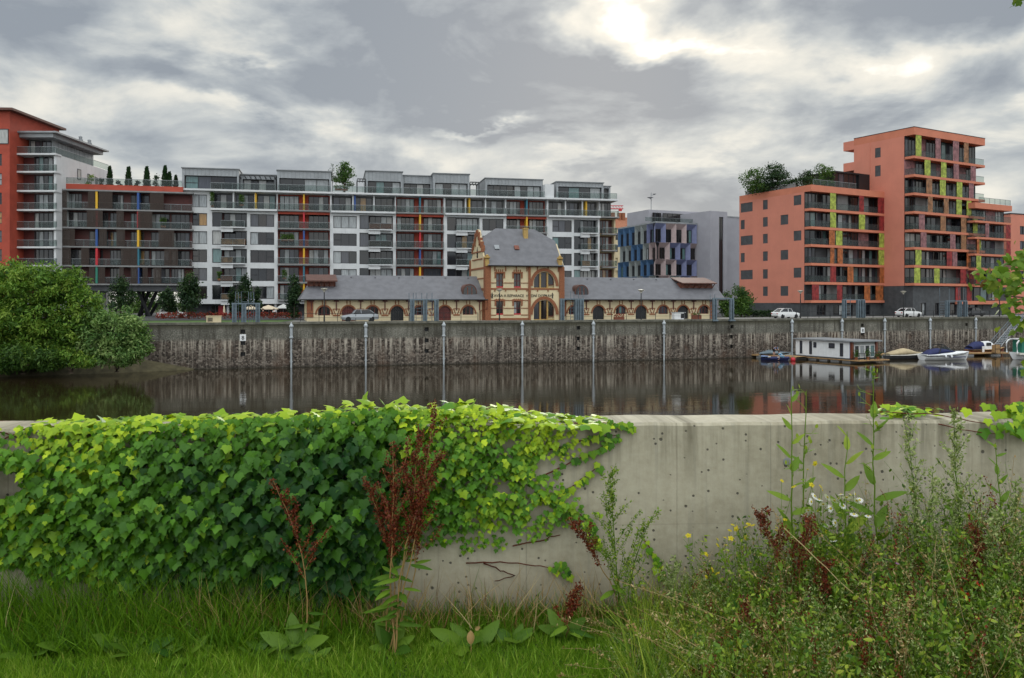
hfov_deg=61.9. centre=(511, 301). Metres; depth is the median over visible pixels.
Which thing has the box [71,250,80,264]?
balcony door
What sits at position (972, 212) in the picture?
balcony door
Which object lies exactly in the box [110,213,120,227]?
balcony door
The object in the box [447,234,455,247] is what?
window
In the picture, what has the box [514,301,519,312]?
window
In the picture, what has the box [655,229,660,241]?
window
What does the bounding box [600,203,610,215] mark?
balcony door
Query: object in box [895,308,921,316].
parked car
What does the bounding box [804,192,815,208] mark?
balcony door
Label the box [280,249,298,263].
balcony door
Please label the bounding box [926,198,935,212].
balcony door
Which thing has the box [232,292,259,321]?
mooring gantry
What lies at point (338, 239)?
window
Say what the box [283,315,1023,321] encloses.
promenade
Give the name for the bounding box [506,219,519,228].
balcony door
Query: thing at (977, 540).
dock plant
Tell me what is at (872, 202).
balcony door
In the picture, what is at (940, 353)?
motorboat
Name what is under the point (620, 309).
arched window
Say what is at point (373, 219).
balcony door
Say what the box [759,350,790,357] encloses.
covered dinghy
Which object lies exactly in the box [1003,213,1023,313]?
salmon house
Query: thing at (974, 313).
parked car
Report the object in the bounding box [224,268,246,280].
balcony door
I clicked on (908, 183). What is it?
balcony door
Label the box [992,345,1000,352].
wooden crate
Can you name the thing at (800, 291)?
street lamp
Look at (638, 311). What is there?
wooden door
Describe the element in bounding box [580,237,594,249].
balcony door
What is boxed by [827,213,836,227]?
balcony door
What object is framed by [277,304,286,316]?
parasol
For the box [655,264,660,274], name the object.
window
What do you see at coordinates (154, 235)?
balcony door
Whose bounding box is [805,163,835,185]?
roof tree
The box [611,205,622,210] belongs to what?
tower crane
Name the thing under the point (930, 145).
balcony door
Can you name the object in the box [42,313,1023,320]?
road
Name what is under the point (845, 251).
balcony door
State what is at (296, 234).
balcony door
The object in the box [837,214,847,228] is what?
balcony door
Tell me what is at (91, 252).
balcony door
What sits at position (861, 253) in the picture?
balcony door
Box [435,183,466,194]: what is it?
penthouse window
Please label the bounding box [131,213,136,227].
balcony door
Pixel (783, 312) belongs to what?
parked car
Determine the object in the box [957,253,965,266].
balcony door
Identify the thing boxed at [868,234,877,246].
balcony door
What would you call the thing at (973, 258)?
balcony door
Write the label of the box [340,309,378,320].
parked car
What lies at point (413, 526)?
dock plant
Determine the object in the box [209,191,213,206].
balcony plant
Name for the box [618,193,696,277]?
blue office
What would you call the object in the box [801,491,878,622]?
chamomile
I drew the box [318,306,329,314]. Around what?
arched window
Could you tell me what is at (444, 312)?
wooden door
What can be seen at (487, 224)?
window
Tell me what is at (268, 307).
parasol
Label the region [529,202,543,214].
balcony door
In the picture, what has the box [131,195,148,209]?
balcony door
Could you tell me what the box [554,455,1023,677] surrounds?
meadow tangle
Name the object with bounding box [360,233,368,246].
window
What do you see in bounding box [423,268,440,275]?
balcony door
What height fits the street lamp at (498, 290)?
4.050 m
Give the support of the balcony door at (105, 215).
in the screened apartments
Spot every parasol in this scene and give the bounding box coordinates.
[261,305,277,316]
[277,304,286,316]
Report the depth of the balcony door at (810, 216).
140.85 m
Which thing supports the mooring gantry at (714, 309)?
on the quay wall at (207, 345)
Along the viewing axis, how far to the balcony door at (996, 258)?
156.29 m
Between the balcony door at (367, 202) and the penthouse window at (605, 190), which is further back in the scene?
the penthouse window at (605, 190)
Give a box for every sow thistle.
[767,386,814,589]
[790,386,817,587]
[820,426,869,604]
[844,364,907,580]
[986,440,1017,593]
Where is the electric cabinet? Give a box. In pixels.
[206,316,220,321]
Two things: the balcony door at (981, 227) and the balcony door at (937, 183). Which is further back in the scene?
the balcony door at (981, 227)
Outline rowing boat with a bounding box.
[761,355,789,360]
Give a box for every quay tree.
[104,274,139,313]
[156,285,178,316]
[174,270,207,318]
[227,286,236,311]
[236,272,254,313]
[254,286,263,311]
[284,270,303,318]
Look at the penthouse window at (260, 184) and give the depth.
145.52 m
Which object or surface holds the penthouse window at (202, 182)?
in the apartment block at (392, 223)
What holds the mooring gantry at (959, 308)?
on the quay wall at (207, 345)
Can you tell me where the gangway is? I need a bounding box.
[990,313,1023,350]
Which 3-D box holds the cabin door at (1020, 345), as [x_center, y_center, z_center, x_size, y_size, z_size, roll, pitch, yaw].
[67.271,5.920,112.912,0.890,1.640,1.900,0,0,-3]
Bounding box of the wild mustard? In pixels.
[684,461,826,630]
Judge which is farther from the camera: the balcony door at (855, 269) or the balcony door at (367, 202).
the balcony door at (367, 202)
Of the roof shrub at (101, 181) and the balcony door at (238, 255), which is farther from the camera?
the balcony door at (238, 255)
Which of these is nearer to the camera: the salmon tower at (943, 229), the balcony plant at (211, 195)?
the balcony plant at (211, 195)
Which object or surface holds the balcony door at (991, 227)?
in the salmon tower at (943, 229)
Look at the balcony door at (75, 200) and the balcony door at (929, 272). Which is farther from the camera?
the balcony door at (929, 272)
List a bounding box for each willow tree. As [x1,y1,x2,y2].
[0,255,108,372]
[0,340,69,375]
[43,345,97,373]
[73,305,155,371]
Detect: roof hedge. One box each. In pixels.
[747,176,811,193]
[812,179,835,186]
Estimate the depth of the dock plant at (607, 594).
4.23 m
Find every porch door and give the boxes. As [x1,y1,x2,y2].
[854,345,858,357]
[859,345,864,357]
[865,345,869,356]
[870,344,874,356]
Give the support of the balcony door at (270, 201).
in the apartment block at (392, 223)
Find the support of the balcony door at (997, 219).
in the salmon tower at (943, 229)
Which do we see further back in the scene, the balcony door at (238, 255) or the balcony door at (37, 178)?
the balcony door at (238, 255)
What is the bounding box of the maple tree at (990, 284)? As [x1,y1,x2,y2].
[967,0,1023,375]
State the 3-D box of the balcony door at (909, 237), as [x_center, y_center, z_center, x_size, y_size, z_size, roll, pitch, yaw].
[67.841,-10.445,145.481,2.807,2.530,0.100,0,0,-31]
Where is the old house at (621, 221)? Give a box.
[611,212,626,276]
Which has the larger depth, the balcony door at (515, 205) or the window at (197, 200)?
the balcony door at (515, 205)
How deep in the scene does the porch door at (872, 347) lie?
108.82 m
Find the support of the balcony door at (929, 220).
in the salmon tower at (943, 229)
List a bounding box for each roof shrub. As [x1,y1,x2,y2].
[85,174,95,183]
[97,179,104,184]
[152,173,159,185]
[334,174,354,191]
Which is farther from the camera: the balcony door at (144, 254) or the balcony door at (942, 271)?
the balcony door at (942, 271)
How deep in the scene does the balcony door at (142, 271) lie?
138.40 m
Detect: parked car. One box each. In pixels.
[157,307,186,317]
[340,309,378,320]
[771,308,799,317]
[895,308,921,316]
[968,307,984,316]
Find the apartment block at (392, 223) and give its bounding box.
[181,167,618,315]
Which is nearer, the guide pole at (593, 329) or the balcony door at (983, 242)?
the guide pole at (593, 329)
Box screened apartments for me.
[62,177,193,315]
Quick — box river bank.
[0,350,192,376]
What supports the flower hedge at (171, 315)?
on the ground at (365, 638)
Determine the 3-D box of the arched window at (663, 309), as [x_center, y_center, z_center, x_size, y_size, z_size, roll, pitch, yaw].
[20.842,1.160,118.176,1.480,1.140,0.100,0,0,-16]
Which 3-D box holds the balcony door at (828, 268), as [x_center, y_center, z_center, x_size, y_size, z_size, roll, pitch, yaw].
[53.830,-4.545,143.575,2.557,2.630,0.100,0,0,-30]
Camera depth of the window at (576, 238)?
153.87 m
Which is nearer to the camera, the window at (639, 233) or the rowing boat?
the rowing boat
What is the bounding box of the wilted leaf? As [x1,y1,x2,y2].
[467,626,479,651]
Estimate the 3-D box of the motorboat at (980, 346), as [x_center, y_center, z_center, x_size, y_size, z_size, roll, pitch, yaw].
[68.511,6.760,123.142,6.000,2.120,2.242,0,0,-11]
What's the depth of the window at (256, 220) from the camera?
142.76 m
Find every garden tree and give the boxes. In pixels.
[718,290,731,315]
[724,283,757,316]
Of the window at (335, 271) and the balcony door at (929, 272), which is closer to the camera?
the window at (335, 271)
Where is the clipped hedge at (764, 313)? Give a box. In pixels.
[743,310,774,316]
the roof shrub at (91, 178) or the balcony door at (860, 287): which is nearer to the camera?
the roof shrub at (91, 178)
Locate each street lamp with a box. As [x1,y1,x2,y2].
[321,288,327,321]
[496,289,502,319]
[638,289,643,319]
[798,290,802,317]
[900,291,905,316]
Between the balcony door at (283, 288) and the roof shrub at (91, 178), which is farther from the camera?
the balcony door at (283, 288)
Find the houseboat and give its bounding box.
[793,337,889,362]
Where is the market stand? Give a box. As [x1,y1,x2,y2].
[671,312,685,318]
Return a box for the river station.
[297,228,726,320]
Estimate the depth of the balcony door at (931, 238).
148.55 m
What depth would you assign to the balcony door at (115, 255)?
137.49 m
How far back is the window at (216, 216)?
141.30 m
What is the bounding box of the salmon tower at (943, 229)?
[843,126,1022,315]
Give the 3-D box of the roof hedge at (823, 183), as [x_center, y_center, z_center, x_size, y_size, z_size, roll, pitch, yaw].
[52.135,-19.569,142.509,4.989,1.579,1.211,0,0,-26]
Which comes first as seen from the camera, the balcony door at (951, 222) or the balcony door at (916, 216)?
the balcony door at (916, 216)
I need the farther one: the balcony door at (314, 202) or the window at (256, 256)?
the balcony door at (314, 202)
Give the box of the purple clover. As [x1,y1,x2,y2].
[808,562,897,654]
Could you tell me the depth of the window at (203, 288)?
140.89 m
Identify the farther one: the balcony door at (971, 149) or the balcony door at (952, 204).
the balcony door at (971, 149)
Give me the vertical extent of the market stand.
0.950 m
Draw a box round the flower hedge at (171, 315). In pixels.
[155,311,301,318]
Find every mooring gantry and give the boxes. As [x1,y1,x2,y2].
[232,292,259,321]
[409,293,438,320]
[560,291,583,319]
[710,294,735,320]
[842,298,865,317]
[939,288,967,316]
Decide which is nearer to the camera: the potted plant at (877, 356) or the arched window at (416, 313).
the potted plant at (877, 356)
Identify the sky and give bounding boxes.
[0,0,1023,302]
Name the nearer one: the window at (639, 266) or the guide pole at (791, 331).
the guide pole at (791, 331)
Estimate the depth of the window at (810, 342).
112.71 m
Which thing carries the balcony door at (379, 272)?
in the apartment block at (392, 223)
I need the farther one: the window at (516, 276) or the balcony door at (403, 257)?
the balcony door at (403, 257)
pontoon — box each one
[752,354,806,359]
[879,352,1008,356]
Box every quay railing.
[300,313,409,321]
[566,312,698,319]
[796,310,989,317]
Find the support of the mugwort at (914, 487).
on the ground at (365, 638)
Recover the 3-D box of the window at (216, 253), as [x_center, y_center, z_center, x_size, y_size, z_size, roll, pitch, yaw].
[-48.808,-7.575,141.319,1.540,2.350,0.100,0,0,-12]
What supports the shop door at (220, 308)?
in the apartment block at (392, 223)
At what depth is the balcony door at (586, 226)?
155.42 m
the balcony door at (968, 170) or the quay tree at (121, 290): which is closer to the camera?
the quay tree at (121, 290)
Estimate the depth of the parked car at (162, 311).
125.02 m
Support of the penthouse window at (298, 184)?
in the apartment block at (392, 223)
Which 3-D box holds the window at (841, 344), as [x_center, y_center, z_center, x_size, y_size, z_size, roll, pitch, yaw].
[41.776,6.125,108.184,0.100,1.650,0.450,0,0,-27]
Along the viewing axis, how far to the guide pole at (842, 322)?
123.01 m
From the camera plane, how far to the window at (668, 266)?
187.38 m
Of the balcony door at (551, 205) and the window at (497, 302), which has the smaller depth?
the window at (497, 302)
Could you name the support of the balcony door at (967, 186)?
in the salmon tower at (943, 229)
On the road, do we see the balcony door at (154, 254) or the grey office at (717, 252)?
the grey office at (717, 252)
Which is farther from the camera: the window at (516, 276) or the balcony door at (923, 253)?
the balcony door at (923, 253)
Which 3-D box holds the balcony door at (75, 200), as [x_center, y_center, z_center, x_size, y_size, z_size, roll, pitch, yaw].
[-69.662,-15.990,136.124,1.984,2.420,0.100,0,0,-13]
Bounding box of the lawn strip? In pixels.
[138,320,290,322]
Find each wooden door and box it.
[342,306,354,320]
[391,306,402,320]
[439,306,450,319]
[593,306,603,318]
[636,306,645,318]
[678,306,687,318]
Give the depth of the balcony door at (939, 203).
149.64 m
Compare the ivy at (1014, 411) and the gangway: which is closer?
the ivy at (1014, 411)
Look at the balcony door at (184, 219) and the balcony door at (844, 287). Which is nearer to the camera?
the balcony door at (184, 219)
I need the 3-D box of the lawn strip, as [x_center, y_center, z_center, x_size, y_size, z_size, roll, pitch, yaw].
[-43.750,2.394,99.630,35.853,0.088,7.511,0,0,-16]
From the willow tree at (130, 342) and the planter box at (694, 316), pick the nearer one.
the willow tree at (130, 342)
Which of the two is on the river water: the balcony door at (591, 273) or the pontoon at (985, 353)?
the pontoon at (985, 353)
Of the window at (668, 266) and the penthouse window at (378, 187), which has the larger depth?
the window at (668, 266)
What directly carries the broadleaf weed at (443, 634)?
on the ground at (365, 638)
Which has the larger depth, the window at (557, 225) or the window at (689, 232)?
the window at (689, 232)
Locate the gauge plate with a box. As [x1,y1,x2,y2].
[240,334,245,340]
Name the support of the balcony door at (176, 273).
in the screened apartments
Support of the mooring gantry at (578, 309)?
on the quay wall at (207, 345)
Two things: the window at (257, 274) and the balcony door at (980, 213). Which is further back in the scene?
the balcony door at (980, 213)
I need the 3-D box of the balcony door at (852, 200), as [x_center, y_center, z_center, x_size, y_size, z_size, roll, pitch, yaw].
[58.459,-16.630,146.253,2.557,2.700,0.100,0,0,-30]
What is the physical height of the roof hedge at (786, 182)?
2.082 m
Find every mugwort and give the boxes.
[582,464,642,627]
[624,507,660,632]
[653,554,690,619]
[887,413,937,576]
[911,465,945,613]
[934,406,998,565]
[966,507,1005,607]
[995,476,1023,595]
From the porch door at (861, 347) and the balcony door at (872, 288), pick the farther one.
the balcony door at (872, 288)
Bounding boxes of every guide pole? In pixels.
[289,322,292,367]
[364,322,367,365]
[442,322,445,364]
[520,321,523,362]
[591,320,594,361]
[662,320,665,359]
[790,319,793,354]
[840,319,843,337]
[883,318,886,351]
[928,317,931,348]
[974,317,977,340]
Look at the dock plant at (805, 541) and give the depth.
3.87 m
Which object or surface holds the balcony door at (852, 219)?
in the salmon block at (817, 244)
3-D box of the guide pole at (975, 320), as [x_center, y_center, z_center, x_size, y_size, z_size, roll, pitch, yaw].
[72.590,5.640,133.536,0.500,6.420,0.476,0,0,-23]
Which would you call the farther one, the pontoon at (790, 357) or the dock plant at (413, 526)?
the pontoon at (790, 357)
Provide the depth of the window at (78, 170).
139.04 m
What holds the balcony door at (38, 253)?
in the apartment tower at (41, 160)
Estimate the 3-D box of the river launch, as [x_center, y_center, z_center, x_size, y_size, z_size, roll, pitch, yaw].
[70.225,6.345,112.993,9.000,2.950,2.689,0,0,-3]
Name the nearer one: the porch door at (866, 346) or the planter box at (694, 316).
the porch door at (866, 346)
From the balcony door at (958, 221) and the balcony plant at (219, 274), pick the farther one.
the balcony door at (958, 221)
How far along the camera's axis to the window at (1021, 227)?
171.69 m
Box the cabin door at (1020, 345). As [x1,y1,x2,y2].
[1013,340,1023,352]
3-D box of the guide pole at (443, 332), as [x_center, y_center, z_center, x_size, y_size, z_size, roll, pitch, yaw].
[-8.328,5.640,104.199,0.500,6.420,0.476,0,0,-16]
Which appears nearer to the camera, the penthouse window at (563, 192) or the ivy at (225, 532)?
the ivy at (225, 532)
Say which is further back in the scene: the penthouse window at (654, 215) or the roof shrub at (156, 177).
the penthouse window at (654, 215)
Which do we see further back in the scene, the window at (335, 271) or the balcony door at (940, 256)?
the balcony door at (940, 256)
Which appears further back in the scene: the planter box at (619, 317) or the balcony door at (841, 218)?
the balcony door at (841, 218)
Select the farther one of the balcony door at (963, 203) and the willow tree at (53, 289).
the balcony door at (963, 203)
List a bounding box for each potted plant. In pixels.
[853,349,859,359]
[863,348,873,359]
[874,350,881,358]
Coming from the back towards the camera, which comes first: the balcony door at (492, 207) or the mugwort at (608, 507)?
the balcony door at (492, 207)
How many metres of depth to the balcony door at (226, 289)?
142.79 m
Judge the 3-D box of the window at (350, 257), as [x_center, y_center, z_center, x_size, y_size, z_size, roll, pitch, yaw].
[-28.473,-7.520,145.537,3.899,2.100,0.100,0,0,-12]
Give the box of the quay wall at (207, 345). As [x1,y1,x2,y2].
[6,316,1023,368]
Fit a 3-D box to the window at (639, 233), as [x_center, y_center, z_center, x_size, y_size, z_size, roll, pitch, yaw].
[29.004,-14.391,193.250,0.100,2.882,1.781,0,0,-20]
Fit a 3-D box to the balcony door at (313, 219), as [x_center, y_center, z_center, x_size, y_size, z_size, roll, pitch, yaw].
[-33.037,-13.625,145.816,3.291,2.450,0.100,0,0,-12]
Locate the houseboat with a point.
(829, 349)
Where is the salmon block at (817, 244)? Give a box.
[739,171,884,315]
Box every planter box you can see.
[613,313,624,319]
[691,313,701,318]
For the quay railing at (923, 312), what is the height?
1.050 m
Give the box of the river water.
[0,349,1023,420]
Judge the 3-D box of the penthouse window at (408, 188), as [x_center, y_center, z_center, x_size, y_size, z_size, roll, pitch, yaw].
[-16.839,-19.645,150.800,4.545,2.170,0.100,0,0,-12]
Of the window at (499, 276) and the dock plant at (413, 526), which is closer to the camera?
the dock plant at (413, 526)
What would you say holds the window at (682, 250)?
in the blue office at (657, 243)
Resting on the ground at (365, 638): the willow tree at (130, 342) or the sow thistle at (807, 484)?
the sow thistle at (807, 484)
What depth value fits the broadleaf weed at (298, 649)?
3.93 m
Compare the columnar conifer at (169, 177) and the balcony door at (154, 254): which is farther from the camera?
the columnar conifer at (169, 177)
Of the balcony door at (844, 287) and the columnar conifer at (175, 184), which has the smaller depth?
the columnar conifer at (175, 184)
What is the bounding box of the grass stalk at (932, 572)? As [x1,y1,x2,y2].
[929,535,936,641]
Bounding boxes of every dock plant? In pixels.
[259,476,332,652]
[361,399,448,655]
[538,580,593,637]
[566,516,641,630]
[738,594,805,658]
[751,504,789,623]
[785,513,843,625]
[959,514,998,623]
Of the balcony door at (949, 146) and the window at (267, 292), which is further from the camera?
the balcony door at (949, 146)
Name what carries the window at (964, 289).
in the salmon tower at (943, 229)
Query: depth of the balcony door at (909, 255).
145.47 m
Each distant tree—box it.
[124,292,162,312]
[153,292,181,311]
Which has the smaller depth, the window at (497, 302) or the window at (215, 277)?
the window at (497, 302)
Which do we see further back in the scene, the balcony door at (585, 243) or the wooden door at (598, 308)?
the balcony door at (585, 243)
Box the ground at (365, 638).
[1,302,827,677]
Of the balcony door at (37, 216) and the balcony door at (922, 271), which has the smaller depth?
the balcony door at (37, 216)
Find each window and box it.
[0,129,8,143]
[30,140,40,152]
[41,140,51,152]
[77,169,80,179]
[185,176,236,188]
[192,194,206,206]
[192,213,206,225]
[192,231,206,243]
[192,249,206,261]
[192,268,206,280]
[193,286,206,298]
[212,212,221,226]
[212,230,221,244]
[212,249,221,262]
[212,267,221,280]
[212,285,221,298]
[243,179,273,189]
[250,214,273,226]
[250,232,273,244]
[250,250,273,262]
[250,268,273,280]
[250,286,273,298]
[280,178,328,191]
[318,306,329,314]
[333,216,356,227]
[333,233,356,245]
[333,251,356,263]
[333,269,356,274]
[360,215,368,228]
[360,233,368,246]
[360,250,368,263]
[360,268,368,274]
[368,181,399,193]
[368,306,377,313]
[404,184,429,193]
[415,306,422,314]
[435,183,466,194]
[447,217,455,230]
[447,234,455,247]
[447,251,455,264]
[447,269,455,275]
[463,285,475,293]
[463,306,472,314]
[482,219,502,230]
[487,185,512,195]
[496,273,502,285]
[496,301,502,313]
[514,186,539,196]
[514,274,519,285]
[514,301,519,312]
[534,274,538,287]
[534,302,538,318]
[541,272,545,287]
[541,300,545,318]
[548,273,553,284]
[548,301,553,316]
[552,220,570,231]
[552,237,570,248]
[558,187,600,198]
[560,254,570,264]
[565,271,570,276]
[574,220,579,232]
[574,236,579,248]
[574,253,579,265]
[574,270,579,276]
[576,286,587,294]
[604,189,607,198]
[616,306,624,313]
[632,232,634,244]
[632,266,634,276]
[634,250,636,260]
[638,231,640,243]
[638,265,640,275]
[640,249,642,259]
[644,230,646,243]
[644,265,646,275]
[646,248,648,259]
[650,229,652,242]
[650,264,652,274]
[652,213,660,223]
[652,248,654,258]
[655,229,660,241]
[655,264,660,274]
[658,306,667,313]
[659,247,664,258]
[663,213,681,221]
[666,229,670,242]
[666,264,670,274]
[670,248,674,258]
[676,230,680,242]
[676,264,680,274]
[680,248,684,258]
[687,230,691,242]
[687,265,691,275]
[690,248,694,259]
[699,306,707,313]
[809,341,811,353]
[829,343,834,347]
[840,343,842,355]
[962,287,966,299]
[973,287,986,300]
[988,292,994,300]
[1020,226,1023,234]
[1020,241,1023,249]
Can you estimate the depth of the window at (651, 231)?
188.29 m
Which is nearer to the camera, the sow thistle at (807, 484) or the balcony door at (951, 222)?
the sow thistle at (807, 484)
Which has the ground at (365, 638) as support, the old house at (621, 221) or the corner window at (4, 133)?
the old house at (621, 221)
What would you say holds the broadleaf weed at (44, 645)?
on the ground at (365, 638)
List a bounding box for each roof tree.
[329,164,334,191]
[331,161,356,191]
[738,165,774,195]
[755,161,791,191]
[797,169,813,185]
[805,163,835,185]
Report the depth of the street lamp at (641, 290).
113.18 m
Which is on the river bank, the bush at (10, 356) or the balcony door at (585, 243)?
the bush at (10, 356)
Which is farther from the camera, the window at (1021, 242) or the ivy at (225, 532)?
the window at (1021, 242)
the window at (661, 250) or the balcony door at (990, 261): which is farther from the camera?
the window at (661, 250)
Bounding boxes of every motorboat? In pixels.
[883,348,922,358]
[917,344,968,359]
[964,341,1003,354]
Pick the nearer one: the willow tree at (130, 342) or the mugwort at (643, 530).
the mugwort at (643, 530)
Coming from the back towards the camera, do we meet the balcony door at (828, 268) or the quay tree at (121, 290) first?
the balcony door at (828, 268)
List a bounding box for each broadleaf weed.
[0,621,70,658]
[36,618,123,656]
[92,633,174,665]
[155,634,212,665]
[238,625,288,656]
[277,634,331,666]
[430,619,499,656]
[495,623,533,645]
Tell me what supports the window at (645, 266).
in the blue office at (657, 243)
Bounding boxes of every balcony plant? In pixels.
[159,217,166,227]
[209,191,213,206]
[216,270,221,279]
[238,194,244,205]
[279,233,294,240]
[281,270,286,278]
[334,184,348,190]
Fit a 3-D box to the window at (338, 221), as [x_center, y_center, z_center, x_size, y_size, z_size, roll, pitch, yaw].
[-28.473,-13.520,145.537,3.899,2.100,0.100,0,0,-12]
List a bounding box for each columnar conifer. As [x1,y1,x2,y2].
[106,165,113,184]
[124,166,132,184]
[142,166,150,185]
[160,165,167,185]
[167,171,172,186]
[173,174,178,186]
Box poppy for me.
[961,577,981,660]
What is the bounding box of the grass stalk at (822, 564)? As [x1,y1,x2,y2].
[784,528,893,627]
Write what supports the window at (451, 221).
in the apartment block at (392, 223)
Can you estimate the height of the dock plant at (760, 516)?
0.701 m
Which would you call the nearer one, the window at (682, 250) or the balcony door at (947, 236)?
the balcony door at (947, 236)
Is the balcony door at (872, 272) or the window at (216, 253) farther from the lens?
the balcony door at (872, 272)
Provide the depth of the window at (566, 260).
153.49 m
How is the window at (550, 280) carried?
in the river station
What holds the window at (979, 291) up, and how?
in the salmon tower at (943, 229)
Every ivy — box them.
[0,391,665,613]
[868,401,1023,441]
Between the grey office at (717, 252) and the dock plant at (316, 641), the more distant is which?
the grey office at (717, 252)
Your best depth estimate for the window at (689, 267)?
189.63 m
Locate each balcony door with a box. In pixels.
[34,157,53,170]
[34,175,53,189]
[34,194,53,208]
[34,213,53,227]
[34,231,53,245]
[34,249,53,264]
[69,193,81,207]
[69,212,86,226]
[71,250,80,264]
[89,231,107,245]
[89,250,102,264]
[100,213,107,226]
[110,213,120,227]
[110,232,123,246]
[110,250,122,264]
[110,268,121,282]
[112,195,123,208]
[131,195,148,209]
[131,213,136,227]
[131,232,143,246]
[131,251,148,265]
[131,268,143,282]
[151,232,164,246]
[151,251,166,265]
[151,269,169,283]
[152,214,169,228]
[171,214,189,228]
[171,269,183,283]
[172,233,189,246]
[176,251,189,265]
[214,194,232,207]
[224,213,246,226]
[224,232,246,244]
[224,249,246,262]
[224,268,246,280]
[224,286,238,292]
[236,195,253,208]
[257,195,275,208]
[280,196,298,209]
[280,214,298,227]
[280,231,298,245]
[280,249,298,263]
[280,267,298,281]
[280,285,290,298]
[309,196,328,209]
[309,215,328,228]
[309,232,328,245]
[309,250,328,263]
[309,267,328,274]
[333,197,350,210]
[356,198,371,210]
[370,216,391,228]
[370,234,391,246]
[370,251,391,263]
[370,269,391,275]
[375,198,392,211]
[397,199,413,211]
[397,216,413,229]
[397,233,413,246]
[397,251,413,264]
[397,268,413,275]
[423,199,440,212]
[423,217,440,229]
[423,234,440,247]
[423,251,440,264]
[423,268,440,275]
[446,200,462,212]
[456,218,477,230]
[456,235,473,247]
[456,252,472,264]
[456,269,468,275]
[466,200,482,213]
[486,201,501,213]
[506,201,519,214]
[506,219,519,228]
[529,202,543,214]
[529,219,543,231]
[548,202,561,214]
[566,203,578,215]
[580,221,594,232]
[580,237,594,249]
[580,254,594,265]
[580,270,594,276]
[587,203,594,215]
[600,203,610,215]
[600,221,608,233]
[600,237,608,249]
[600,253,608,265]
[600,270,608,276]
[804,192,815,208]
[804,211,815,226]
[804,230,815,243]
[804,247,815,262]
[804,266,815,281]
[816,193,826,208]
[816,212,826,226]
[816,230,826,244]
[816,266,826,281]
[819,285,826,299]
[827,194,836,209]
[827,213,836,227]
[827,231,835,244]
[827,248,836,263]
[827,266,836,281]
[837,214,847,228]
[837,249,847,263]
[837,267,846,281]
[841,232,847,245]
[842,285,847,298]
[848,196,857,211]
[848,215,857,228]
[848,232,857,245]
[848,249,857,263]
[848,285,857,298]
[852,267,857,282]
[858,250,867,264]
[858,267,867,282]
[858,285,863,298]
[868,198,876,212]
[868,216,876,229]
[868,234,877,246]
[868,250,876,264]
[868,268,877,282]
[870,286,875,299]
[904,136,914,156]
[904,178,914,192]
[904,196,914,211]
[904,214,914,229]
[904,232,914,246]
[904,250,914,264]
[904,268,913,282]
[915,161,924,174]
[915,179,925,193]
[915,215,925,229]
[915,233,925,247]
[920,268,925,282]
[921,251,925,264]
[926,140,934,157]
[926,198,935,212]
[926,216,935,230]
[926,234,935,247]
[926,251,935,265]
[926,269,933,282]
[932,181,935,194]
[936,182,939,194]
[936,199,943,212]
[936,234,945,248]
[936,252,945,265]
[940,269,945,283]
[941,142,945,159]
[946,143,952,160]
[946,165,953,178]
[946,183,955,196]
[946,218,955,231]
[946,235,949,248]
[949,201,955,213]
[956,184,965,197]
[956,219,964,232]
[956,236,964,249]
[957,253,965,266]
[959,145,963,161]
[962,202,965,214]
[966,168,970,180]
[966,185,974,198]
[967,209,975,220]
[967,223,975,236]
[969,146,974,163]
[971,256,975,266]
[976,210,985,220]
[976,224,984,236]
[976,240,985,253]
[981,257,985,268]
[986,240,994,253]
[986,257,994,268]
[989,225,994,237]
[995,211,1003,221]
[995,225,1003,237]
[995,257,1003,266]
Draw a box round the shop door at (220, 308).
[218,306,223,315]
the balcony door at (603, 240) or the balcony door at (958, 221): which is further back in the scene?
the balcony door at (603, 240)
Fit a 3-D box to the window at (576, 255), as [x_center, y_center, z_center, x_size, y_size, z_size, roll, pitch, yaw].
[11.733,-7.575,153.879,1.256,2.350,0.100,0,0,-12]
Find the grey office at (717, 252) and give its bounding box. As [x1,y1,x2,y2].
[680,211,738,312]
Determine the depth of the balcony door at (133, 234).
138.20 m
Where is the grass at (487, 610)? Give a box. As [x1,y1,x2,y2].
[2,549,731,637]
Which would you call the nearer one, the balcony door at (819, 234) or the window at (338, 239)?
the balcony door at (819, 234)
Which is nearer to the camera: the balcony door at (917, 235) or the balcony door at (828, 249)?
the balcony door at (828, 249)
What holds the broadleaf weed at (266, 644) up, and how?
on the ground at (365, 638)
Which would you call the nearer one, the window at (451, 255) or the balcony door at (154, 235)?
the balcony door at (154, 235)
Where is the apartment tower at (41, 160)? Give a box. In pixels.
[0,107,108,316]
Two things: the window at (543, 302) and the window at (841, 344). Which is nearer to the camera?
the window at (841, 344)
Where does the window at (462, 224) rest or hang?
in the apartment block at (392, 223)
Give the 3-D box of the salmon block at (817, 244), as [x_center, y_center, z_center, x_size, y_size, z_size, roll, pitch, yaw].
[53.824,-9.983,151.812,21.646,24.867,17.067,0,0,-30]
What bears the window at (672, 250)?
in the blue office at (657, 243)
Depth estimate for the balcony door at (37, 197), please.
133.45 m
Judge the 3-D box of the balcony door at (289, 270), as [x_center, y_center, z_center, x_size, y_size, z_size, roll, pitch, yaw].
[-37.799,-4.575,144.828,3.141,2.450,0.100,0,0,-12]
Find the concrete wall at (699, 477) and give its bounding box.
[0,412,1023,618]
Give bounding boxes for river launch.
[1006,338,1023,359]

